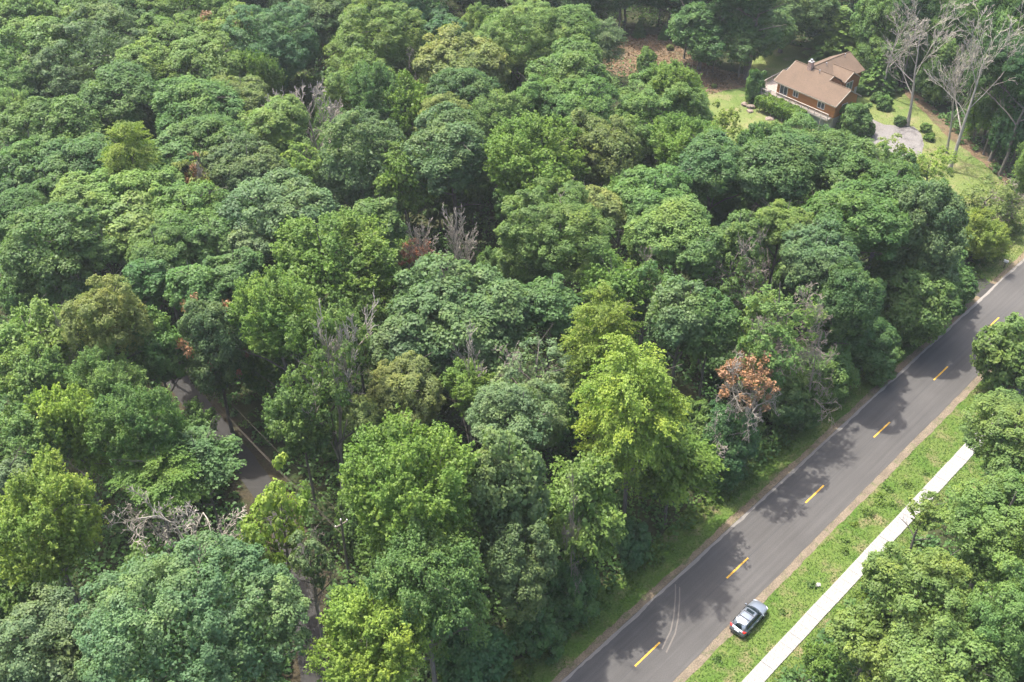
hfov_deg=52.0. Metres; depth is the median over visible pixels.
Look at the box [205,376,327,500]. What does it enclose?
utility wire
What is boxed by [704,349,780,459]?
dead tree
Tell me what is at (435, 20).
oak tree
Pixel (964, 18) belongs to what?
oak tree
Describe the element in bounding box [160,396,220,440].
understory tree
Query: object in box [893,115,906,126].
shrub
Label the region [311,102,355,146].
understory tree
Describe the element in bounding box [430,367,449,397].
understory tree
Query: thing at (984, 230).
maple tree
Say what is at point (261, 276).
understory tree
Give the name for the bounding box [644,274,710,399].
oak tree
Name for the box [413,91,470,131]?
ash tree
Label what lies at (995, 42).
tall tree
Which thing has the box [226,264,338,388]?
maple tree
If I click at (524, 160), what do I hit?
maple tree
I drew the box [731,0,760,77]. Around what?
tall tree
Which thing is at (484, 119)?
maple tree
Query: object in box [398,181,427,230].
understory tree
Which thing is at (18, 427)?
maple tree
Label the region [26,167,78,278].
oak tree
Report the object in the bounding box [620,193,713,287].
oak tree
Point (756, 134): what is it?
understory tree
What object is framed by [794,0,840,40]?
oak tree
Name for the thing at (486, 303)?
oak tree
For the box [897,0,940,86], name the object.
tall tree
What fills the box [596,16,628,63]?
pine tree
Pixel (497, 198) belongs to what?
understory tree
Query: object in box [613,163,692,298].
oak tree
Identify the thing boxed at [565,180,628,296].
oak tree
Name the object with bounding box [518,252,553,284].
understory tree
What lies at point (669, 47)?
shrub
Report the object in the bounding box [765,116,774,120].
boulder
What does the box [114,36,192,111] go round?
oak tree
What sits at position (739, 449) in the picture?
elm tree
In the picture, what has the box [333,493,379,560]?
understory tree
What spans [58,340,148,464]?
maple tree
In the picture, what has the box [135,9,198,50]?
oak tree
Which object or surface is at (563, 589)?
elm tree
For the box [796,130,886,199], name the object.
oak tree
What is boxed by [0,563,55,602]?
understory tree
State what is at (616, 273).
maple tree
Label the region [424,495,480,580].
understory tree
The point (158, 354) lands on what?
ash tree
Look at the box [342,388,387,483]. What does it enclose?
ash tree
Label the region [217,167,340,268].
oak tree
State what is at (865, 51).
oak tree
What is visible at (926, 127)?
shrub
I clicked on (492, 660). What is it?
oak tree
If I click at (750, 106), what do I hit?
boulder
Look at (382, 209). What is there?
oak tree
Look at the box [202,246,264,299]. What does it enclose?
oak tree
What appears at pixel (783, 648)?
sidewalk
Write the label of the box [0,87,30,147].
maple tree
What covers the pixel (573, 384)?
understory tree
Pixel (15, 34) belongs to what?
oak tree
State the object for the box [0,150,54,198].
oak tree
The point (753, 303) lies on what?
thinning tree
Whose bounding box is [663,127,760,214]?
oak tree
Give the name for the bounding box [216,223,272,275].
ash tree
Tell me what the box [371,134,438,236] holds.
beech tree
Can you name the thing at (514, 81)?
understory tree
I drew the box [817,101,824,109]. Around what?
window
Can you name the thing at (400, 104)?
maple tree
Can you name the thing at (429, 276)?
understory tree
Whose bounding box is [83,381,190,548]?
maple tree
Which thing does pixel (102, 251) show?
oak tree
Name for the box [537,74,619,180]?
oak tree
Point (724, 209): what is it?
understory tree
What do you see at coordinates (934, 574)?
ash tree
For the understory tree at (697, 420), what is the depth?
118.63 m
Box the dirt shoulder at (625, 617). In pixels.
[551,251,1023,681]
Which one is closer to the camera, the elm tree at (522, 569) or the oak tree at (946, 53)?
the elm tree at (522, 569)
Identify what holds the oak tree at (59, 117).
on the ground at (244, 410)
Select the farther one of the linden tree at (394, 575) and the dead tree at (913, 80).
the dead tree at (913, 80)
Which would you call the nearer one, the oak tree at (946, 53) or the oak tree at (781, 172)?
the oak tree at (781, 172)
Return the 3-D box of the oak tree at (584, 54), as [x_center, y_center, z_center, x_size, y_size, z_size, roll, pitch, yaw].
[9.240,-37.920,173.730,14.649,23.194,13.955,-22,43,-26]
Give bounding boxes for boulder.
[746,104,755,108]
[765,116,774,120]
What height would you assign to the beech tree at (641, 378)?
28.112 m
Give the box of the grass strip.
[685,377,1016,681]
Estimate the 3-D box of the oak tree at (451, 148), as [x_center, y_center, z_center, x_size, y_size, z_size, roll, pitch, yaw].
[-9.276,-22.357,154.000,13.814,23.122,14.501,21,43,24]
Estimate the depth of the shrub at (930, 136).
188.78 m
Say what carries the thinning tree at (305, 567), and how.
on the ground at (244, 410)
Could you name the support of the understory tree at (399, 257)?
on the ground at (244, 410)
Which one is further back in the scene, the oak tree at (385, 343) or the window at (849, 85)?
the window at (849, 85)
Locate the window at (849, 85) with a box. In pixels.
[846,80,853,89]
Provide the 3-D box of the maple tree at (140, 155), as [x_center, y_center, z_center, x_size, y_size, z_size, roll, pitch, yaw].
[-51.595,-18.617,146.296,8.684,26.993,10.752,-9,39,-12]
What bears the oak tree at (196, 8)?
on the ground at (244, 410)
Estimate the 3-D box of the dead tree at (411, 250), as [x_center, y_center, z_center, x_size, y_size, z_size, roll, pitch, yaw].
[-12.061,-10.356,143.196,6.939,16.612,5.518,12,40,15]
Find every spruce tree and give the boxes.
[631,19,647,38]
[655,25,669,40]
[801,5,860,61]
[858,45,902,97]
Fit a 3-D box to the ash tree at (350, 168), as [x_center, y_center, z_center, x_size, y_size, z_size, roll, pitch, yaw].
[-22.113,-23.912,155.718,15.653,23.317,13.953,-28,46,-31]
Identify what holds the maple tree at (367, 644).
on the ground at (244, 410)
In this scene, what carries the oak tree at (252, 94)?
on the ground at (244, 410)
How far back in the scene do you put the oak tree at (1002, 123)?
176.34 m
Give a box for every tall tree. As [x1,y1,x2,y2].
[618,6,621,30]
[680,0,700,58]
[711,0,734,72]
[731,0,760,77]
[732,0,786,79]
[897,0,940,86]
[981,38,1023,161]
[982,33,1023,154]
[996,51,1023,175]
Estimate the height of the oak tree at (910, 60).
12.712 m
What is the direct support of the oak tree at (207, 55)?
on the ground at (244, 410)
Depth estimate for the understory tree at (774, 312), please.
133.61 m
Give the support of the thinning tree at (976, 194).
on the lawn at (962, 169)
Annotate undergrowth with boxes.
[0,0,1023,681]
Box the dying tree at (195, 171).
[171,151,217,203]
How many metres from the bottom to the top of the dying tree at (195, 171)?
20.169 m
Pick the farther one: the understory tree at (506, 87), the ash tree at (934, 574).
the understory tree at (506, 87)
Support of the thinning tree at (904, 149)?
on the ground at (244, 410)
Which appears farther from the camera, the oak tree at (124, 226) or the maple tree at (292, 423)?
the oak tree at (124, 226)
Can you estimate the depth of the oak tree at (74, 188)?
135.36 m
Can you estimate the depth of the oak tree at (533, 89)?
161.50 m
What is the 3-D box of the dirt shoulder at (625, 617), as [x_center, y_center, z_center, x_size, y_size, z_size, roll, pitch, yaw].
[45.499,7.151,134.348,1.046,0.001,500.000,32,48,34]
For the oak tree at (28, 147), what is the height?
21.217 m
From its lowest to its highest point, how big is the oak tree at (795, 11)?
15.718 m
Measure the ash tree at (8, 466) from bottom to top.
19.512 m
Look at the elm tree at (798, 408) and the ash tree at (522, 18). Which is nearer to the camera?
the elm tree at (798, 408)
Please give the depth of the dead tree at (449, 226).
139.04 m
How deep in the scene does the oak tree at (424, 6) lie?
187.33 m
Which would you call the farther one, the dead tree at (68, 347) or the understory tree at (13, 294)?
the understory tree at (13, 294)
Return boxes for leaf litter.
[603,35,745,93]
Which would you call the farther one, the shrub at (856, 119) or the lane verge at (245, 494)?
the shrub at (856, 119)
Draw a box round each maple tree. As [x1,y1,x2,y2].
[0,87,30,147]
[0,293,74,367]
[0,335,67,474]
[0,397,75,482]
[0,442,113,606]
[22,381,118,524]
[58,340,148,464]
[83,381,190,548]
[97,119,164,189]
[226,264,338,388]
[239,47,287,101]
[261,380,334,510]
[268,205,401,388]
[301,579,432,681]
[319,277,396,394]
[336,403,481,583]
[344,59,409,145]
[382,68,433,159]
[439,356,496,454]
[468,88,530,210]
[480,109,590,215]
[576,247,652,333]
[600,167,643,256]
[640,57,709,111]
[648,111,728,193]
[799,638,852,681]
[956,205,1014,263]
[963,89,995,142]
[1006,141,1023,200]
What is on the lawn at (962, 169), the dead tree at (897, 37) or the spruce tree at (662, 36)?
the dead tree at (897, 37)
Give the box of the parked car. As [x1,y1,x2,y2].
[729,599,767,637]
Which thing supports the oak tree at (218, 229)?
on the ground at (244, 410)
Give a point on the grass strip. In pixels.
(866, 543)
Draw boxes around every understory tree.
[0,270,60,324]
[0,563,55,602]
[0,589,44,657]
[59,348,80,390]
[106,598,164,681]
[115,538,204,635]
[123,109,159,144]
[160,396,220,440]
[191,479,224,505]
[227,262,268,301]
[239,346,300,398]
[268,241,288,276]
[285,72,323,124]
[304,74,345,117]
[311,88,342,128]
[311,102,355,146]
[312,119,338,159]
[313,28,328,70]
[313,402,363,461]
[326,38,341,59]
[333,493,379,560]
[350,526,424,584]
[364,234,418,277]
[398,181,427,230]
[404,269,443,311]
[424,184,457,228]
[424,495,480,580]
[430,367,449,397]
[447,167,495,223]
[476,245,510,279]
[491,183,523,222]
[496,75,512,112]
[507,67,527,91]
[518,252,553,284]
[538,393,575,459]
[561,362,613,427]
[621,142,654,167]
[652,158,687,194]
[668,225,728,281]
[676,396,712,464]
[689,352,731,379]
[697,327,753,391]
[699,192,748,226]
[710,256,754,285]
[735,197,768,214]
[737,120,771,147]
[740,289,790,344]
[743,246,782,297]
[744,126,764,144]
[763,119,782,136]
[770,265,820,317]
[787,189,819,225]
[848,227,879,258]
[870,142,896,160]
[886,150,919,174]
[998,544,1023,583]
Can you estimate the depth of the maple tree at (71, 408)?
106.44 m
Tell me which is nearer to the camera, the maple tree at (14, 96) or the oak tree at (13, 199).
the oak tree at (13, 199)
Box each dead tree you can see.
[52,309,77,379]
[102,485,277,590]
[261,77,342,161]
[397,218,438,271]
[404,46,418,147]
[441,203,478,274]
[449,320,499,451]
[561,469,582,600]
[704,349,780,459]
[737,226,769,333]
[785,299,841,433]
[880,0,928,91]
[880,0,969,126]
[923,0,1023,169]
[939,29,983,152]
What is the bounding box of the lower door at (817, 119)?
[813,116,823,125]
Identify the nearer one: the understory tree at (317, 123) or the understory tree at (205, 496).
the understory tree at (205, 496)
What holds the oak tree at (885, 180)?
on the ground at (244, 410)
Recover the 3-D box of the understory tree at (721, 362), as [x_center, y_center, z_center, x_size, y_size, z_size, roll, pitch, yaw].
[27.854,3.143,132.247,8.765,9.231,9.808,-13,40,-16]
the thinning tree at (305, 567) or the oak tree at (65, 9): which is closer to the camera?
the thinning tree at (305, 567)
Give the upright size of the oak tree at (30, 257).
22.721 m
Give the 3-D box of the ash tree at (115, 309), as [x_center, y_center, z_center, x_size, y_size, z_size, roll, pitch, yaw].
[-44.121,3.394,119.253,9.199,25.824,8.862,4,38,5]
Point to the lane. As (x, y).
(254, 477)
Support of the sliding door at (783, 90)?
in the house
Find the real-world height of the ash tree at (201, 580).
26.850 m
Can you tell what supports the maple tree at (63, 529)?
on the ground at (244, 410)
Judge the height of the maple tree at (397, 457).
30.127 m
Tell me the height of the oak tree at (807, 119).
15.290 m
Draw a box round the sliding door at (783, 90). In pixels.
[779,85,787,96]
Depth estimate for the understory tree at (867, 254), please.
153.52 m
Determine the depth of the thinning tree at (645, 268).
127.38 m
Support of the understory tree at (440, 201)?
on the ground at (244, 410)
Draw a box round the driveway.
[864,120,923,156]
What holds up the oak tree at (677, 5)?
on the ground at (244, 410)
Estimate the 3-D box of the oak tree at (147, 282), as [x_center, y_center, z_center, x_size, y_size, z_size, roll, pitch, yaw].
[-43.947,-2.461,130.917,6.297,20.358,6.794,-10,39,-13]
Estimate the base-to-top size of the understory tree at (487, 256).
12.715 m
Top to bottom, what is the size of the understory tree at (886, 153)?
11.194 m
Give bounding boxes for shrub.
[636,46,657,70]
[666,44,673,50]
[745,68,766,103]
[754,92,807,124]
[835,101,875,137]
[856,84,866,96]
[869,91,882,102]
[876,95,893,111]
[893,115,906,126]
[920,122,932,132]
[922,132,935,141]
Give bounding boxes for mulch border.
[901,87,1008,183]
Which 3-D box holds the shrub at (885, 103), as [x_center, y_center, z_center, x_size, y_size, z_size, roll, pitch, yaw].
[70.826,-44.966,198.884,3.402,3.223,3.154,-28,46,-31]
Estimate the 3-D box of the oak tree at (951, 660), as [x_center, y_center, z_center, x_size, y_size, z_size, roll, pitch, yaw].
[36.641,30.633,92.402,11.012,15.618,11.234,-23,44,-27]
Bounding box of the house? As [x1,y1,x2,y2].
[760,51,864,128]
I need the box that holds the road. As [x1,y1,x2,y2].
[561,259,1023,681]
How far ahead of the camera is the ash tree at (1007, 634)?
88.43 m
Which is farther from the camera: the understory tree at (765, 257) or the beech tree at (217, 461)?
the understory tree at (765, 257)
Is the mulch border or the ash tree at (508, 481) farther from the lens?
the mulch border
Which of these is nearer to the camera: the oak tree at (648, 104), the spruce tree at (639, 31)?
the oak tree at (648, 104)
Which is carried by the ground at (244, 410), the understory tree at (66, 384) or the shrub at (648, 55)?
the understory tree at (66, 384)
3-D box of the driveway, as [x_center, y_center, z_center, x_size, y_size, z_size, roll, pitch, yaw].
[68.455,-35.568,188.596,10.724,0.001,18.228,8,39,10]
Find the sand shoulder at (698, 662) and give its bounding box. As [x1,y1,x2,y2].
[673,370,991,681]
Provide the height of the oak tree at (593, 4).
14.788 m
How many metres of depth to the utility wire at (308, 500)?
110.50 m
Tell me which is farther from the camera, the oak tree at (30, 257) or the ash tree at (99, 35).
the ash tree at (99, 35)
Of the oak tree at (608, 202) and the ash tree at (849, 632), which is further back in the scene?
the oak tree at (608, 202)
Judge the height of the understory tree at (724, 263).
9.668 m
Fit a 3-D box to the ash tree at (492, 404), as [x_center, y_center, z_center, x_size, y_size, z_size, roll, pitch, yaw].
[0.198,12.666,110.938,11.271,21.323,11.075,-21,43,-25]
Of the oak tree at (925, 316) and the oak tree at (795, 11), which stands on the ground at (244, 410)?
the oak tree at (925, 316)
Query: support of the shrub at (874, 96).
on the lawn at (962, 169)
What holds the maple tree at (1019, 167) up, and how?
on the ground at (244, 410)
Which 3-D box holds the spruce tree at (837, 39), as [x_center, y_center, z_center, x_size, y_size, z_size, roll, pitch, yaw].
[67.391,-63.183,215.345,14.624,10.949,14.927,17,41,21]
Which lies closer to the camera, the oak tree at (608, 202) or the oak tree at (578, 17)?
the oak tree at (608, 202)
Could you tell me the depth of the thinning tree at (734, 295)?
130.19 m
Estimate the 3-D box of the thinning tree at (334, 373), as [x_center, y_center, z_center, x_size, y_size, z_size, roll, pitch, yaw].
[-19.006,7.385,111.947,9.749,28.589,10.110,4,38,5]
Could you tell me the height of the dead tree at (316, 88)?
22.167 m
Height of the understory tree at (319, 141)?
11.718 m
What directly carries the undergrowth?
on the ground at (244, 410)
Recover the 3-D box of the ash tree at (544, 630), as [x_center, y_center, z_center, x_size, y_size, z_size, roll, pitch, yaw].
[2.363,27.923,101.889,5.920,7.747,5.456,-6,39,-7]
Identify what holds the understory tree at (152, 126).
on the ground at (244, 410)
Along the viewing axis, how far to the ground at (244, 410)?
132.64 m
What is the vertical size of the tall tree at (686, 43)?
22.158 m
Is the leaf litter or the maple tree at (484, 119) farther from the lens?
the leaf litter
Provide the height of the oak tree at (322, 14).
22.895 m
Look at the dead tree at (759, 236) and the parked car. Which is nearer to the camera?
the parked car
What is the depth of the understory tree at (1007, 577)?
106.18 m
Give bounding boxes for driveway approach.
[922,176,994,297]
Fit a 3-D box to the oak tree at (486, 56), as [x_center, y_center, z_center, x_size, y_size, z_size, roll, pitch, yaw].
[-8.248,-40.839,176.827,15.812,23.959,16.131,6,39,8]
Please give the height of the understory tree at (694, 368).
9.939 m
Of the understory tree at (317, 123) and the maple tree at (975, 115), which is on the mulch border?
the maple tree at (975, 115)
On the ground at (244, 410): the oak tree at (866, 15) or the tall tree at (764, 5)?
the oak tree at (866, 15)
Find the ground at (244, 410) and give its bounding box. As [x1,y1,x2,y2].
[0,0,1023,681]
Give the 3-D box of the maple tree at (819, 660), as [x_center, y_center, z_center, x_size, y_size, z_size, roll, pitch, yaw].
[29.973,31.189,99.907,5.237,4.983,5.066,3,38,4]
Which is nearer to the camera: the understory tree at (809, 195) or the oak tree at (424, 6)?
the understory tree at (809, 195)
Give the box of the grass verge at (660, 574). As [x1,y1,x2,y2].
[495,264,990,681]
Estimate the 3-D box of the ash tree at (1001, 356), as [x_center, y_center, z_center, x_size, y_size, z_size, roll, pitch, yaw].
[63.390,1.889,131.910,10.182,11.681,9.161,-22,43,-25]
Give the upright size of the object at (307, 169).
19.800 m
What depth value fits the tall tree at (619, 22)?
224.88 m
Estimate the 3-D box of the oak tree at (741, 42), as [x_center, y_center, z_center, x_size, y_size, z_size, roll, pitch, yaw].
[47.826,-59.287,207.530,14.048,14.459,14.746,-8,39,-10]
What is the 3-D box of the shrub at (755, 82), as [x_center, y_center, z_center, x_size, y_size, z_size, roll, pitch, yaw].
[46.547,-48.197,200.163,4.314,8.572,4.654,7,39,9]
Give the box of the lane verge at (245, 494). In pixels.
[76,270,344,681]
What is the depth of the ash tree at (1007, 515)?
99.85 m
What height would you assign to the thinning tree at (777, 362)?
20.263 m
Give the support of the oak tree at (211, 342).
on the ground at (244, 410)
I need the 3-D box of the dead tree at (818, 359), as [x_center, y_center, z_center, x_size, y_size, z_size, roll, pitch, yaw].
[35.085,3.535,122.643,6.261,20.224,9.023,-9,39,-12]
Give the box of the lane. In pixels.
[67,273,329,681]
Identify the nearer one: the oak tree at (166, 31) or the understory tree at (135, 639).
the understory tree at (135, 639)
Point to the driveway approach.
(984, 290)
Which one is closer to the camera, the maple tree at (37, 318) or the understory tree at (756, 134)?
the maple tree at (37, 318)
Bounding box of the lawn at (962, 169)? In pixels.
[707,45,1023,279]
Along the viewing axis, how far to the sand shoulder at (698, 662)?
117.60 m
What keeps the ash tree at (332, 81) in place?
on the ground at (244, 410)
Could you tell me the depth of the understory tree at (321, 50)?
209.24 m
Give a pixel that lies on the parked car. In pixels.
(748, 618)
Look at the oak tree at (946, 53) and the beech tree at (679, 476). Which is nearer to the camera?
the beech tree at (679, 476)
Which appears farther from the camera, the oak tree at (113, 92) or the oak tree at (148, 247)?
the oak tree at (113, 92)
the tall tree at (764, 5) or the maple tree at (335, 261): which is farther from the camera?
the tall tree at (764, 5)
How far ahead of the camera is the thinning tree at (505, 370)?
111.28 m
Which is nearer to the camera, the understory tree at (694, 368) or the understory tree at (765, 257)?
the understory tree at (694, 368)
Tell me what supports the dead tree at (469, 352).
on the ground at (244, 410)
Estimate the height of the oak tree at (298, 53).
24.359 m
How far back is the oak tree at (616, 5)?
222.91 m
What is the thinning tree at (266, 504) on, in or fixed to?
on the ground at (244, 410)
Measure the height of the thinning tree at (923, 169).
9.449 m
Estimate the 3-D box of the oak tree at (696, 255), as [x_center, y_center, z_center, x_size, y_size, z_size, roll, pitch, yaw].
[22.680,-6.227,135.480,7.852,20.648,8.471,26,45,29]
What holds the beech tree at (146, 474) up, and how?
on the ground at (244, 410)
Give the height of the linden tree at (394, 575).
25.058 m
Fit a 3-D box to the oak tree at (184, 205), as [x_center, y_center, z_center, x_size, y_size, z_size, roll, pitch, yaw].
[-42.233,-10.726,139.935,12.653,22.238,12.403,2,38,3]
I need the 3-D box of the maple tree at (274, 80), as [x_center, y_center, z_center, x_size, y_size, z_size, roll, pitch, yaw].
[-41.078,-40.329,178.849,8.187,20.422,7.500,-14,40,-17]
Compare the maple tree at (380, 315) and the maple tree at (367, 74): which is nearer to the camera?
the maple tree at (380, 315)
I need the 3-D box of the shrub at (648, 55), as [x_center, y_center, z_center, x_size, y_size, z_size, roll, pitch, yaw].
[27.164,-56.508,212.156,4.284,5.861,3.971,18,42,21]
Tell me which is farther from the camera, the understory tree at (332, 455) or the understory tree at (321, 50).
the understory tree at (321, 50)
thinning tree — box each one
[236,451,311,615]
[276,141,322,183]
[279,289,378,492]
[288,524,339,640]
[489,326,586,483]
[626,245,672,358]
[690,220,768,315]
[710,99,743,142]
[732,315,801,427]
[734,281,831,419]
[875,133,921,166]
[889,488,947,552]
[908,146,957,182]
[957,173,1016,222]
[983,177,1023,234]
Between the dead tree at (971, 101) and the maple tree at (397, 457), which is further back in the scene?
the dead tree at (971, 101)
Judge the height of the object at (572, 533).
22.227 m
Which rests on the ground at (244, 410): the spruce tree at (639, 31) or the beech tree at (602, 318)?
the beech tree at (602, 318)
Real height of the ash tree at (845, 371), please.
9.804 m
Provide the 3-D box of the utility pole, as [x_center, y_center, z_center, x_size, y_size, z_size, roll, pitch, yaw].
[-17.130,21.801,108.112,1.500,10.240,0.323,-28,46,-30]
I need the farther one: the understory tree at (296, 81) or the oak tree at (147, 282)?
the understory tree at (296, 81)
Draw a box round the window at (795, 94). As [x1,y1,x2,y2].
[793,90,798,97]
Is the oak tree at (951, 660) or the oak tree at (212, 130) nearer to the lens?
the oak tree at (951, 660)
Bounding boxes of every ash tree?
[0,444,55,582]
[0,578,116,681]
[21,2,147,136]
[57,270,155,358]
[67,530,311,681]
[126,304,186,396]
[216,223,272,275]
[311,105,405,210]
[321,46,397,122]
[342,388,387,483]
[365,350,446,437]
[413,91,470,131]
[461,1,496,46]
[464,377,568,450]
[464,426,550,608]
[470,0,570,87]
[506,595,564,665]
[787,333,860,405]
[825,596,894,681]
[861,541,978,648]
[938,467,1023,588]
[958,386,1023,480]
[965,549,1023,677]
[969,312,1023,401]
[979,472,1023,599]
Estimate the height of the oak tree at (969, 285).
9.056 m
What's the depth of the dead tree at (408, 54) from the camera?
170.66 m
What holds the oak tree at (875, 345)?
on the ground at (244, 410)
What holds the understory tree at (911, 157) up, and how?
on the ground at (244, 410)
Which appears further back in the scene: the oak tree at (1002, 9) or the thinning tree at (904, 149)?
the oak tree at (1002, 9)
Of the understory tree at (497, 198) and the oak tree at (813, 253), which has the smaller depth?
the oak tree at (813, 253)
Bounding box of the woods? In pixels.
[43,0,589,29]
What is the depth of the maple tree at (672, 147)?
150.17 m
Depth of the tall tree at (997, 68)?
172.02 m
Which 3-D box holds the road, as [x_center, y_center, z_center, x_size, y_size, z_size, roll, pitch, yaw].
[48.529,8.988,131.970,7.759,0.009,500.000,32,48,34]
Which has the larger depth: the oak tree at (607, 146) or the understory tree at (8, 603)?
the oak tree at (607, 146)
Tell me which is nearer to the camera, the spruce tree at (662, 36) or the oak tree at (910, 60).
the oak tree at (910, 60)
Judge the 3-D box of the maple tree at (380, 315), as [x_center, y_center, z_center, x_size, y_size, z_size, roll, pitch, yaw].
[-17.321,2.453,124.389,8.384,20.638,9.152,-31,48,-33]
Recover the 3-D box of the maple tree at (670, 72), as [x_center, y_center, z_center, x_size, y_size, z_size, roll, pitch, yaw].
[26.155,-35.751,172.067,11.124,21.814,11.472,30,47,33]
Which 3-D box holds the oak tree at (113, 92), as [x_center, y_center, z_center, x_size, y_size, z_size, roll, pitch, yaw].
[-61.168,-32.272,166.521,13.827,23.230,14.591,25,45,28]
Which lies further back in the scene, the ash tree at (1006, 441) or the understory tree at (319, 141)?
the understory tree at (319, 141)
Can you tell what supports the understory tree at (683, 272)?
on the ground at (244, 410)
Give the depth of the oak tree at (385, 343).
114.68 m
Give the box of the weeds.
[504,248,1009,681]
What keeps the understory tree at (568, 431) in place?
on the ground at (244, 410)
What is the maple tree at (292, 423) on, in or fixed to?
on the ground at (244, 410)
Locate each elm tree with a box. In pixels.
[478,516,559,645]
[543,551,600,628]
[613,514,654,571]
[701,400,761,491]
[750,365,824,431]
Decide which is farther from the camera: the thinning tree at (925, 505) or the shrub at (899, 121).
the shrub at (899, 121)
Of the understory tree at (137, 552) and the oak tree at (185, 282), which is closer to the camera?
the understory tree at (137, 552)
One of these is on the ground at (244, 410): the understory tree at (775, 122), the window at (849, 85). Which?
the understory tree at (775, 122)
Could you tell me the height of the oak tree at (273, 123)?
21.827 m
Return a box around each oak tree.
[0,0,57,28]
[0,14,83,99]
[0,48,47,102]
[0,93,104,167]
[0,130,56,180]
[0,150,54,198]
[0,183,46,245]
[0,201,108,351]
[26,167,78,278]
[34,132,130,265]
[48,169,124,284]
[52,0,125,44]
[70,57,157,161]
[80,224,129,329]
[82,162,185,213]
[90,189,157,301]
[96,0,175,36]
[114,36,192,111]
[120,257,173,382]
[123,215,196,320]
[134,0,236,26]
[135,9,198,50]
[145,123,199,176]
[147,179,230,264]
[148,73,245,190]
[161,21,246,85]
[162,258,226,389]
[168,112,247,203]
[175,292,254,432]
[184,216,235,301]
[195,0,256,57]
[200,130,289,206]
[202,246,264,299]
[210,72,272,115]
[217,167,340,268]
[218,1,320,95]
[236,94,310,165]
[285,0,356,68]
[323,0,427,133]
[351,0,448,40]
[353,196,407,305]
[369,309,433,433]
[385,250,534,425]
[398,100,495,253]
[411,21,511,96]
[421,8,467,43]
[425,66,500,127]
[434,623,517,681]
[493,177,616,339]
[509,73,571,123]
[519,273,583,370]
[524,33,619,141]
[528,3,600,67]
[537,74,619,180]
[563,107,641,186]
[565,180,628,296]
[587,0,601,12]
[597,0,646,30]
[611,68,714,162]
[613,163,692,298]
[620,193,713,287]
[644,0,703,28]
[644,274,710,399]
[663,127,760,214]
[664,1,741,70]
[669,226,731,288]
[680,283,742,414]
[714,205,768,290]
[723,5,798,74]
[733,131,826,210]
[747,198,815,292]
[769,111,856,147]
[770,0,839,52]
[778,217,863,342]
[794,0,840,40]
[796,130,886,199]
[801,179,913,261]
[806,255,886,375]
[832,153,927,271]
[837,315,904,387]
[849,0,902,54]
[851,34,900,73]
[867,253,962,346]
[869,604,1018,681]
[874,177,974,297]
[890,16,941,79]
[901,0,979,61]
[915,36,960,104]
[939,249,978,316]
[963,27,1014,142]
[972,0,1023,54]
[988,89,1023,167]
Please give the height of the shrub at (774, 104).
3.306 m
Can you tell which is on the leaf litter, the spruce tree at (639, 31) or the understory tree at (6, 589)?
the spruce tree at (639, 31)
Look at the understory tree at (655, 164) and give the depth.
162.09 m
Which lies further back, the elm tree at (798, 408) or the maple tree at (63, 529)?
the elm tree at (798, 408)
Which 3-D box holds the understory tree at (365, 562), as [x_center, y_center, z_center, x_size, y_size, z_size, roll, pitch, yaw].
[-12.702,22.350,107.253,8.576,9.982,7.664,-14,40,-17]
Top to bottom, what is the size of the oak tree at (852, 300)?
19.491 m
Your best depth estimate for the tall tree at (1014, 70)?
168.58 m
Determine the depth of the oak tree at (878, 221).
132.24 m
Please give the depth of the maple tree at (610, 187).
143.38 m
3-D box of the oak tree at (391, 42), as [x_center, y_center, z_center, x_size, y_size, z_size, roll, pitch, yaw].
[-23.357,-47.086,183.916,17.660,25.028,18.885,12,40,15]
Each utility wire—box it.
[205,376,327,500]
[208,396,339,531]
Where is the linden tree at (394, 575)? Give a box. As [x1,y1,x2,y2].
[363,512,492,681]
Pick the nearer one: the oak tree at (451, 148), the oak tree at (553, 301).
the oak tree at (553, 301)
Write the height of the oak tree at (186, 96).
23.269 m
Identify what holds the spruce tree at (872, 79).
on the lawn at (962, 169)
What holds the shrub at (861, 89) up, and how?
on the lawn at (962, 169)
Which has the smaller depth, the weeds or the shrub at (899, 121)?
the weeds
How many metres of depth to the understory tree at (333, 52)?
203.55 m
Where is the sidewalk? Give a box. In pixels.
[742,389,1023,681]
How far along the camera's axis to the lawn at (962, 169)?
195.32 m
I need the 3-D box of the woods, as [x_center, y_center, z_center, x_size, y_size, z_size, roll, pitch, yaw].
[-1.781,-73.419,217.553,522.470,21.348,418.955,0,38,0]
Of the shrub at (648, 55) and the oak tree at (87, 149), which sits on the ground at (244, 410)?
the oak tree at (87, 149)
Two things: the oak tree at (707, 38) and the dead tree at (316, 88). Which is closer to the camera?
the dead tree at (316, 88)
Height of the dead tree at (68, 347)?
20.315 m
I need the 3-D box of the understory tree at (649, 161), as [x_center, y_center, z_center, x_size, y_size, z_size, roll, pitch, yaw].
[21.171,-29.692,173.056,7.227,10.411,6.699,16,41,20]
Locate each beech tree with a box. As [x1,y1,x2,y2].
[105,438,215,540]
[153,417,246,535]
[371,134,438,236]
[527,446,628,579]
[558,278,647,469]
[567,330,693,513]
[626,411,729,524]
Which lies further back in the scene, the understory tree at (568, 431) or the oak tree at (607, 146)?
the oak tree at (607, 146)
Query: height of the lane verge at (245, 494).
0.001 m
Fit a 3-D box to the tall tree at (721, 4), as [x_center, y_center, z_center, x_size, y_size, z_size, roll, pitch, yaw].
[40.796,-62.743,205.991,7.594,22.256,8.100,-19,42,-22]
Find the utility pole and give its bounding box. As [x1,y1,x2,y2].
[335,519,351,583]
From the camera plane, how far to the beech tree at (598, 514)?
99.95 m
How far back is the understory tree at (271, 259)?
145.22 m
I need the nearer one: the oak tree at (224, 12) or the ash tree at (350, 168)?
the ash tree at (350, 168)

